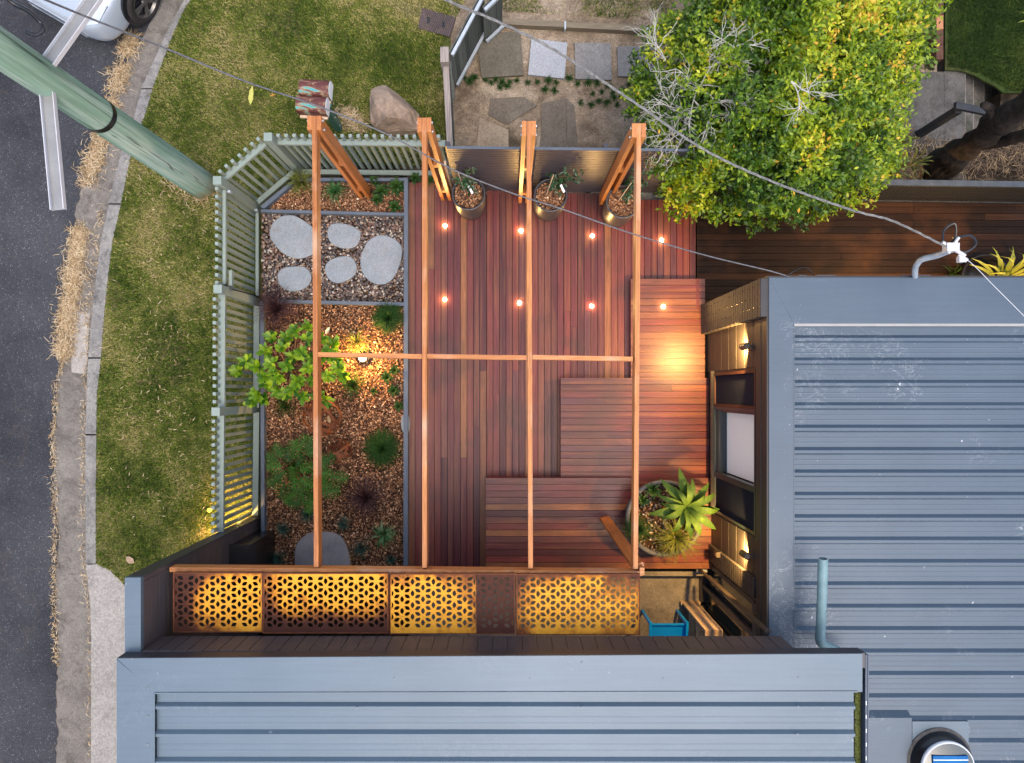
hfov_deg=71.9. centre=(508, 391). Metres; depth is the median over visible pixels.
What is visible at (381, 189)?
rosette plant
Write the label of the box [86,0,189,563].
kerb
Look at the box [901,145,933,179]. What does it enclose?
bromeliad
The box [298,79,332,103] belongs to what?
letterbox
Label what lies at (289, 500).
philodendron
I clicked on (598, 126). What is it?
yard ground
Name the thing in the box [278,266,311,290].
stepping stone
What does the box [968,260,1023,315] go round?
white cable
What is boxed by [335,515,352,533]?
blue grass
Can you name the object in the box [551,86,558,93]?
mondo clump
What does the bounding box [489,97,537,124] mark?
worn slab
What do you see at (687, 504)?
agave
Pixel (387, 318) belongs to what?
fine mound
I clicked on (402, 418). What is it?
edge stone
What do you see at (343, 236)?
stepping stone
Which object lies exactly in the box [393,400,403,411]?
rosette plant
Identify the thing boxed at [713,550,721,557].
junction box
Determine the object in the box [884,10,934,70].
ground weeds
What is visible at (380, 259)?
stepping stone
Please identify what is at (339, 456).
rusty sphere
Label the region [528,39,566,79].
paver
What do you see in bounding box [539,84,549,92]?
mondo clump
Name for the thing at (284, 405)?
grass tuft
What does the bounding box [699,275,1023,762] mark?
house
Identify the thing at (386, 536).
grass tuft
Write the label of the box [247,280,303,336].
grass tuft
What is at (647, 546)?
round planter
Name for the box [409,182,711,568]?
timber deck
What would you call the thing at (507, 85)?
mondo clump
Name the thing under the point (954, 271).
grass tuft
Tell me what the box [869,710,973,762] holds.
roof vent
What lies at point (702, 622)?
wooden frame
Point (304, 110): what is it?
letterbox
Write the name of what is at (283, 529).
blue grass
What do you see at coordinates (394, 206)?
rosette plant
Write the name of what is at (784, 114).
ficus tree
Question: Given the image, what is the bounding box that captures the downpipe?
[696,569,770,632]
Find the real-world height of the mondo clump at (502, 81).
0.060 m
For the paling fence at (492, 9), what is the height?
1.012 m
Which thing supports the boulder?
on the lawn ground at (447, 41)
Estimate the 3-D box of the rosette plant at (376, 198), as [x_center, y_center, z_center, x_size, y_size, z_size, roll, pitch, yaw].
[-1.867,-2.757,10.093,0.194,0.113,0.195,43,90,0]
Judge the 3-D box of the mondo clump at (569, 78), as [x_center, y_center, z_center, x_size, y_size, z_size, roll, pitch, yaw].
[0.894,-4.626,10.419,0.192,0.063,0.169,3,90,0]
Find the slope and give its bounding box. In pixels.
[966,92,1023,180]
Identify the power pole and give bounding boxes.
[0,0,215,210]
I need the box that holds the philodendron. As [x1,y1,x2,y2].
[264,433,349,515]
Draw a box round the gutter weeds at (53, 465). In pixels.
[44,359,68,665]
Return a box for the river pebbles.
[261,213,403,301]
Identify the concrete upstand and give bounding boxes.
[642,569,703,575]
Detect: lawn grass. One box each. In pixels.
[947,0,1023,90]
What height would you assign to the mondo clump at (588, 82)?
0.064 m
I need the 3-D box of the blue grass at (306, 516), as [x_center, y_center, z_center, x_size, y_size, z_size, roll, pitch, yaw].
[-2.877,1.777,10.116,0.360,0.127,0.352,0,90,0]
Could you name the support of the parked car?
on the road
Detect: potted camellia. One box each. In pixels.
[452,166,477,195]
[545,161,590,196]
[618,169,651,203]
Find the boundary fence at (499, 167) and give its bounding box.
[444,141,690,194]
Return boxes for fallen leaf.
[126,556,133,563]
[248,86,252,104]
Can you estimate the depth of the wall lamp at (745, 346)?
8.20 m
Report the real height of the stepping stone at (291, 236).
0.050 m
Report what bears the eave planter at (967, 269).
on the side deck at (841, 243)
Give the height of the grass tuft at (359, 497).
0.281 m
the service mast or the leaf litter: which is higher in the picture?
the leaf litter
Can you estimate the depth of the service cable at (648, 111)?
6.11 m
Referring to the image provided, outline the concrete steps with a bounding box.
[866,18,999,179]
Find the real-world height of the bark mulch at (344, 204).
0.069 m
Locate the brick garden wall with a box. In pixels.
[927,0,942,65]
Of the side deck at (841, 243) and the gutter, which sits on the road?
the gutter
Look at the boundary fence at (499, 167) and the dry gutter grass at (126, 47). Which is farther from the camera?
the dry gutter grass at (126, 47)
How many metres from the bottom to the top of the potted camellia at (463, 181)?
0.733 m
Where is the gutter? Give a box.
[51,0,183,762]
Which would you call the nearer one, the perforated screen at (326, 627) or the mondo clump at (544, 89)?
the perforated screen at (326, 627)
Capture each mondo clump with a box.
[468,73,479,81]
[498,77,506,85]
[503,81,512,89]
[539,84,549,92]
[542,75,553,84]
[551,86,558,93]
[565,73,573,81]
[582,78,593,86]
[586,100,594,108]
[593,79,601,88]
[602,99,612,107]
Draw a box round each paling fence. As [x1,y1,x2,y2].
[449,0,484,87]
[482,0,504,42]
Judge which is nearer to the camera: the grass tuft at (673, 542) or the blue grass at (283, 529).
the grass tuft at (673, 542)
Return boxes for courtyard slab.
[409,575,698,636]
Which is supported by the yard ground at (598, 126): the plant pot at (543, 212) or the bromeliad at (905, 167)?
the bromeliad at (905, 167)
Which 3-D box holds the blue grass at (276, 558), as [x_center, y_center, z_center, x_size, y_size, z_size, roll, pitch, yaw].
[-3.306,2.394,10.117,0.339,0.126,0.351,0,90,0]
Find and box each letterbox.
[295,95,329,119]
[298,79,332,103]
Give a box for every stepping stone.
[270,215,312,258]
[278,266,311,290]
[295,531,350,577]
[325,256,356,282]
[327,223,360,248]
[360,235,402,284]
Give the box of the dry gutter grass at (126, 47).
[45,27,146,364]
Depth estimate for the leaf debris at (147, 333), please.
10.40 m
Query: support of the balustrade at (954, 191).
on the timber deck at (478, 451)
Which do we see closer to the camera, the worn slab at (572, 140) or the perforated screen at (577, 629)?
the perforated screen at (577, 629)
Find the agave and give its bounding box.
[648,467,719,537]
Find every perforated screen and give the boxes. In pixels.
[173,571,263,631]
[263,572,388,632]
[390,572,514,633]
[516,573,639,634]
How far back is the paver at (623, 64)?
10.42 m
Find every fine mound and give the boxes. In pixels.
[361,426,401,469]
[370,299,405,336]
[620,512,654,544]
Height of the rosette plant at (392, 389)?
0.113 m
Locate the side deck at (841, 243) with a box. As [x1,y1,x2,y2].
[696,200,1023,302]
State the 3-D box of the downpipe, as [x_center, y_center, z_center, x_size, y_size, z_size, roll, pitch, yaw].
[2.803,2.572,8.950,0.256,3.001,0.162,0,90,0]
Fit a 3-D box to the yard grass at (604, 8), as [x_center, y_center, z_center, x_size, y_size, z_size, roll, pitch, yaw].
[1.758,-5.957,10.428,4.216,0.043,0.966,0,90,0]
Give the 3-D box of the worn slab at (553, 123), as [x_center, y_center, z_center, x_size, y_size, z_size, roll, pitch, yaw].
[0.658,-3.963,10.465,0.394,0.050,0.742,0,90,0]
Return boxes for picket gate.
[215,187,259,296]
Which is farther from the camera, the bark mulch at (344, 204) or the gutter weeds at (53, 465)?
the gutter weeds at (53, 465)
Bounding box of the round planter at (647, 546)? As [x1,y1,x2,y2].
[625,480,701,556]
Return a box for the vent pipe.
[815,557,840,647]
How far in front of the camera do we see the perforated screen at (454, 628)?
7.41 m
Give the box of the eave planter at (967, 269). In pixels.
[954,254,1005,275]
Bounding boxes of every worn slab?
[477,118,508,146]
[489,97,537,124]
[540,98,565,146]
[566,99,577,147]
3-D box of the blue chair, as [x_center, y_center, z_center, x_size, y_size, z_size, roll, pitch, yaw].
[2.247,3.481,10.037,0.548,0.925,0.524,0,90,0]
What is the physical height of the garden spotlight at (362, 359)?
0.118 m
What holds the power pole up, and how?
on the lawn ground at (447, 41)
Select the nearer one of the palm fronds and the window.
the window
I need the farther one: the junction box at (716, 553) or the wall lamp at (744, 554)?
the junction box at (716, 553)
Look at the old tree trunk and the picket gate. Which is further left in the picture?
the picket gate
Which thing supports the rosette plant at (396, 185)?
on the bark mulch at (344, 204)
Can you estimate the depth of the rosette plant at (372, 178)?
10.08 m
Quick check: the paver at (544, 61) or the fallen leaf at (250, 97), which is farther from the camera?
the paver at (544, 61)
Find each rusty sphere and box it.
[302,399,341,435]
[327,439,351,462]
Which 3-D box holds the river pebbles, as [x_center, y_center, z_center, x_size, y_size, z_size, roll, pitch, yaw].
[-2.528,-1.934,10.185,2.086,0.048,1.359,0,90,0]
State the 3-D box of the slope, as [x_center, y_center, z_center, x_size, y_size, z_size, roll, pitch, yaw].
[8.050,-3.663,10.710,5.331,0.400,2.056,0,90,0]
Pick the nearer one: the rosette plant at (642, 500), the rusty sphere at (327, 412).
the rosette plant at (642, 500)
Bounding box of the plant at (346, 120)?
[333,99,369,134]
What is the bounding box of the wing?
[117,515,868,762]
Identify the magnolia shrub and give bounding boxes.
[227,318,350,408]
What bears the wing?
on the courtyard slab
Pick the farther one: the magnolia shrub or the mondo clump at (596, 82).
the mondo clump at (596, 82)
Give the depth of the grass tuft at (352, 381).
10.07 m
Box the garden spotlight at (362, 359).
[358,358,366,361]
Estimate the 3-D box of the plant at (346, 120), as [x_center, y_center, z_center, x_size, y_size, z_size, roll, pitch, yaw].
[-2.330,-4.032,10.418,0.710,0.035,0.439,41,90,0]
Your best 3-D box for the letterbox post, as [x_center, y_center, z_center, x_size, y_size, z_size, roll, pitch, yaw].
[-2.537,-3.977,10.020,0.260,0.860,0.270,0,90,0]
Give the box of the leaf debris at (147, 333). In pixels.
[75,131,217,519]
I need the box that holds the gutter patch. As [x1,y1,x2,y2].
[70,312,89,373]
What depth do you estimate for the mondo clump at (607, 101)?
10.41 m
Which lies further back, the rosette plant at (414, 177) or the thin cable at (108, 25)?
the rosette plant at (414, 177)
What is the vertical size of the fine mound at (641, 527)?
0.152 m
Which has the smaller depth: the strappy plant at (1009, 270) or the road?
the strappy plant at (1009, 270)
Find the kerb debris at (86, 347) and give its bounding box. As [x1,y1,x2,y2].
[76,203,104,755]
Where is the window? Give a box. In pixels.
[710,370,755,534]
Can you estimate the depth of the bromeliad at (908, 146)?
10.02 m
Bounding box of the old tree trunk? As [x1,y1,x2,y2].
[922,89,1023,179]
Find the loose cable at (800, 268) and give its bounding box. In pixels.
[786,267,813,275]
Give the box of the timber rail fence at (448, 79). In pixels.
[440,47,454,145]
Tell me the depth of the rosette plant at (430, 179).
10.11 m
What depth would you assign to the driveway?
10.45 m
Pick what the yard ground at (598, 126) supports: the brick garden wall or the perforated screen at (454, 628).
the brick garden wall
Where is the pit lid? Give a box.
[418,8,455,37]
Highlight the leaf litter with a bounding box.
[903,126,1023,180]
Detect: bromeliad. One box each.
[890,148,915,179]
[898,127,919,150]
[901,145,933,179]
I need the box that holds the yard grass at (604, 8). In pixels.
[502,0,726,19]
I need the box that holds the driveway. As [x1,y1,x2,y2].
[86,564,124,762]
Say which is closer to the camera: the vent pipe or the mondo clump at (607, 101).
the vent pipe
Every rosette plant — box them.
[369,176,378,185]
[370,193,383,205]
[370,387,377,394]
[372,182,390,197]
[380,369,393,383]
[386,176,403,196]
[387,383,400,396]
[388,199,401,212]
[389,364,400,375]
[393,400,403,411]
[409,172,420,184]
[428,175,433,184]
[638,493,650,506]
[644,483,661,499]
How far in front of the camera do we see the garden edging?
10.08 m
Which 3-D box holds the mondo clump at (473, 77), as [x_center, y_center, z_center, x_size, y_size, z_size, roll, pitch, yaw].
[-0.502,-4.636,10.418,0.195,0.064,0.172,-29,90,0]
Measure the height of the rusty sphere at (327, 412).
0.551 m
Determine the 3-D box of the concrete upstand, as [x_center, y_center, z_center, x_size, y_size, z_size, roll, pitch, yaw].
[2.375,2.632,10.360,0.950,0.280,0.065,0,90,0]
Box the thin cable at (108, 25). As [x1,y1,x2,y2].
[44,0,788,276]
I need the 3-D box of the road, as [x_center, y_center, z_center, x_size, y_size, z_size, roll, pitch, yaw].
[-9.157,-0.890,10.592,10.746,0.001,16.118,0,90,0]
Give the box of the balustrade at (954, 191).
[670,177,1023,203]
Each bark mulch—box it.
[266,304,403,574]
[271,182,403,212]
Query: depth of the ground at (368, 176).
11.55 m
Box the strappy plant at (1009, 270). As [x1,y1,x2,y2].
[969,248,1023,275]
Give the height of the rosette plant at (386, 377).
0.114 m
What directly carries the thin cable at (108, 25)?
attached to the house
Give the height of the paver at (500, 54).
0.050 m
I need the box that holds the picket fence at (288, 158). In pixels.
[211,133,450,532]
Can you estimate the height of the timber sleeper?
0.135 m
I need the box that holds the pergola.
[169,116,645,575]
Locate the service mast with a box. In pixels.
[912,223,976,278]
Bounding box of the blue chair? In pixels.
[641,609,688,636]
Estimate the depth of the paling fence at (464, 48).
9.91 m
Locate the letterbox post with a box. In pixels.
[325,93,341,131]
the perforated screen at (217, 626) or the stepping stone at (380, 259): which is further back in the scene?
the stepping stone at (380, 259)
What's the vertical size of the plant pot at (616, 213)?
0.680 m
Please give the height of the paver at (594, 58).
0.050 m
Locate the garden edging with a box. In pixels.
[260,178,409,565]
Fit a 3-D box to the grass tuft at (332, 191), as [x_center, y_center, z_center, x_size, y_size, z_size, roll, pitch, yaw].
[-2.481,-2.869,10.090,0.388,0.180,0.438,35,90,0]
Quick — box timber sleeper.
[503,18,649,34]
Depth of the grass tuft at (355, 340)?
10.06 m
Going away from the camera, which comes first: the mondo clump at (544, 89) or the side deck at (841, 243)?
the side deck at (841, 243)
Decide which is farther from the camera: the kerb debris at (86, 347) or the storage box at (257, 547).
the kerb debris at (86, 347)
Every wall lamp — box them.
[739,342,752,349]
[739,550,752,559]
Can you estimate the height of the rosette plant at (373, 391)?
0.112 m
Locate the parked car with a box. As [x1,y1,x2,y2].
[26,0,159,41]
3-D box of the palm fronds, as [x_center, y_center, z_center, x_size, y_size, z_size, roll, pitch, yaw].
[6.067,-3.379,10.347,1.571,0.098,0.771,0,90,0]
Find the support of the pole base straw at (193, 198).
on the lawn ground at (447, 41)
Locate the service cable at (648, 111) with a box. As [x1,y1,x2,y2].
[444,0,946,247]
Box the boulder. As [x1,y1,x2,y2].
[370,85,420,135]
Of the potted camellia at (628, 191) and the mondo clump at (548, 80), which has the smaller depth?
the potted camellia at (628, 191)
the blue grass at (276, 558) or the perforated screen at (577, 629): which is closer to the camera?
the perforated screen at (577, 629)
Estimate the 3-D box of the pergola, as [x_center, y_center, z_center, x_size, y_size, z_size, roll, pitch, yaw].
[-1.062,-0.486,8.844,5.068,2.712,4.884,0,90,0]
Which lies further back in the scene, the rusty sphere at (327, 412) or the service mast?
the rusty sphere at (327, 412)
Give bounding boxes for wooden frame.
[680,600,722,636]
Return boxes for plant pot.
[452,178,485,219]
[533,178,567,220]
[602,185,633,227]
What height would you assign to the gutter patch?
0.001 m
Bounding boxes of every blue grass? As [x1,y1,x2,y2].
[273,520,292,538]
[273,551,288,564]
[298,506,313,524]
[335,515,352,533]
[350,535,370,561]
[385,555,396,565]
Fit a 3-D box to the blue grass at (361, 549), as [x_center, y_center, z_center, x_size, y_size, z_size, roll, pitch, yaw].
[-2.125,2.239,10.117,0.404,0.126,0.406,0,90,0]
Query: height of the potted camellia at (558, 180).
0.878 m
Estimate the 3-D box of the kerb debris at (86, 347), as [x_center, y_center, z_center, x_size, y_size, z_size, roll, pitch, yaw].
[-6.284,1.316,10.567,0.396,0.034,8.285,1,90,0]
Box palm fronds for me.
[893,135,950,179]
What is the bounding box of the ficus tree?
[619,0,953,238]
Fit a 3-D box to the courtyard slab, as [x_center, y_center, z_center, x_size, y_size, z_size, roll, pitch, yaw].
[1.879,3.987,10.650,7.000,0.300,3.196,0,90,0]
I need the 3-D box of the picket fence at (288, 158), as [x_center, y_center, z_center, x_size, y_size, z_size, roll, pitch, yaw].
[-3.259,-1.263,9.755,2.343,1.590,5.894,30,90,0]
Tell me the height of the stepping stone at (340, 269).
0.050 m
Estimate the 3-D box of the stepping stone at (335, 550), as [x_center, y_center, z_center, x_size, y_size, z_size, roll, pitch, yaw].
[-2.668,2.344,10.165,0.805,0.050,0.661,0,90,0]
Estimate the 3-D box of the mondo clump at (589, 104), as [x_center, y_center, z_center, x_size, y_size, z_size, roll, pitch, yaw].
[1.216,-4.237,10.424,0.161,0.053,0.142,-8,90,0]
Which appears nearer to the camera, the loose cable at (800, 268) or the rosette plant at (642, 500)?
the loose cable at (800, 268)
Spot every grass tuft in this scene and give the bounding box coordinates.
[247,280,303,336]
[272,398,300,417]
[283,167,311,197]
[321,177,346,204]
[336,373,368,400]
[340,327,371,352]
[340,471,389,522]
[368,520,396,549]
[648,516,703,563]
[944,264,966,275]
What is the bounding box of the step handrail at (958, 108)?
[915,102,985,137]
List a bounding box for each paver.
[478,32,523,78]
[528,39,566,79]
[574,43,611,80]
[617,46,654,77]
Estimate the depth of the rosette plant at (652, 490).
9.43 m
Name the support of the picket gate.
attached to the picket fence at (288, 158)
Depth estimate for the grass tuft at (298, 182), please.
10.02 m
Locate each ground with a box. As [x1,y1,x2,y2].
[86,0,943,564]
[96,0,450,582]
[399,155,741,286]
[445,0,936,202]
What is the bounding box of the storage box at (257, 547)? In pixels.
[229,528,275,594]
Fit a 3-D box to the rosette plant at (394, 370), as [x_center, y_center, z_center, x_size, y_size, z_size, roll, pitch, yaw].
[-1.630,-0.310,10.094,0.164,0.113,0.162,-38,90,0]
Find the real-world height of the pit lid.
0.087 m
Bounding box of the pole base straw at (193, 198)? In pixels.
[162,178,217,211]
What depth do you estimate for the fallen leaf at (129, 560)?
10.39 m
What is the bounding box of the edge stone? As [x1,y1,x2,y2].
[401,415,409,430]
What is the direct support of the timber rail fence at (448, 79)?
on the yard ground at (598, 126)
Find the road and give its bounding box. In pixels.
[0,0,151,762]

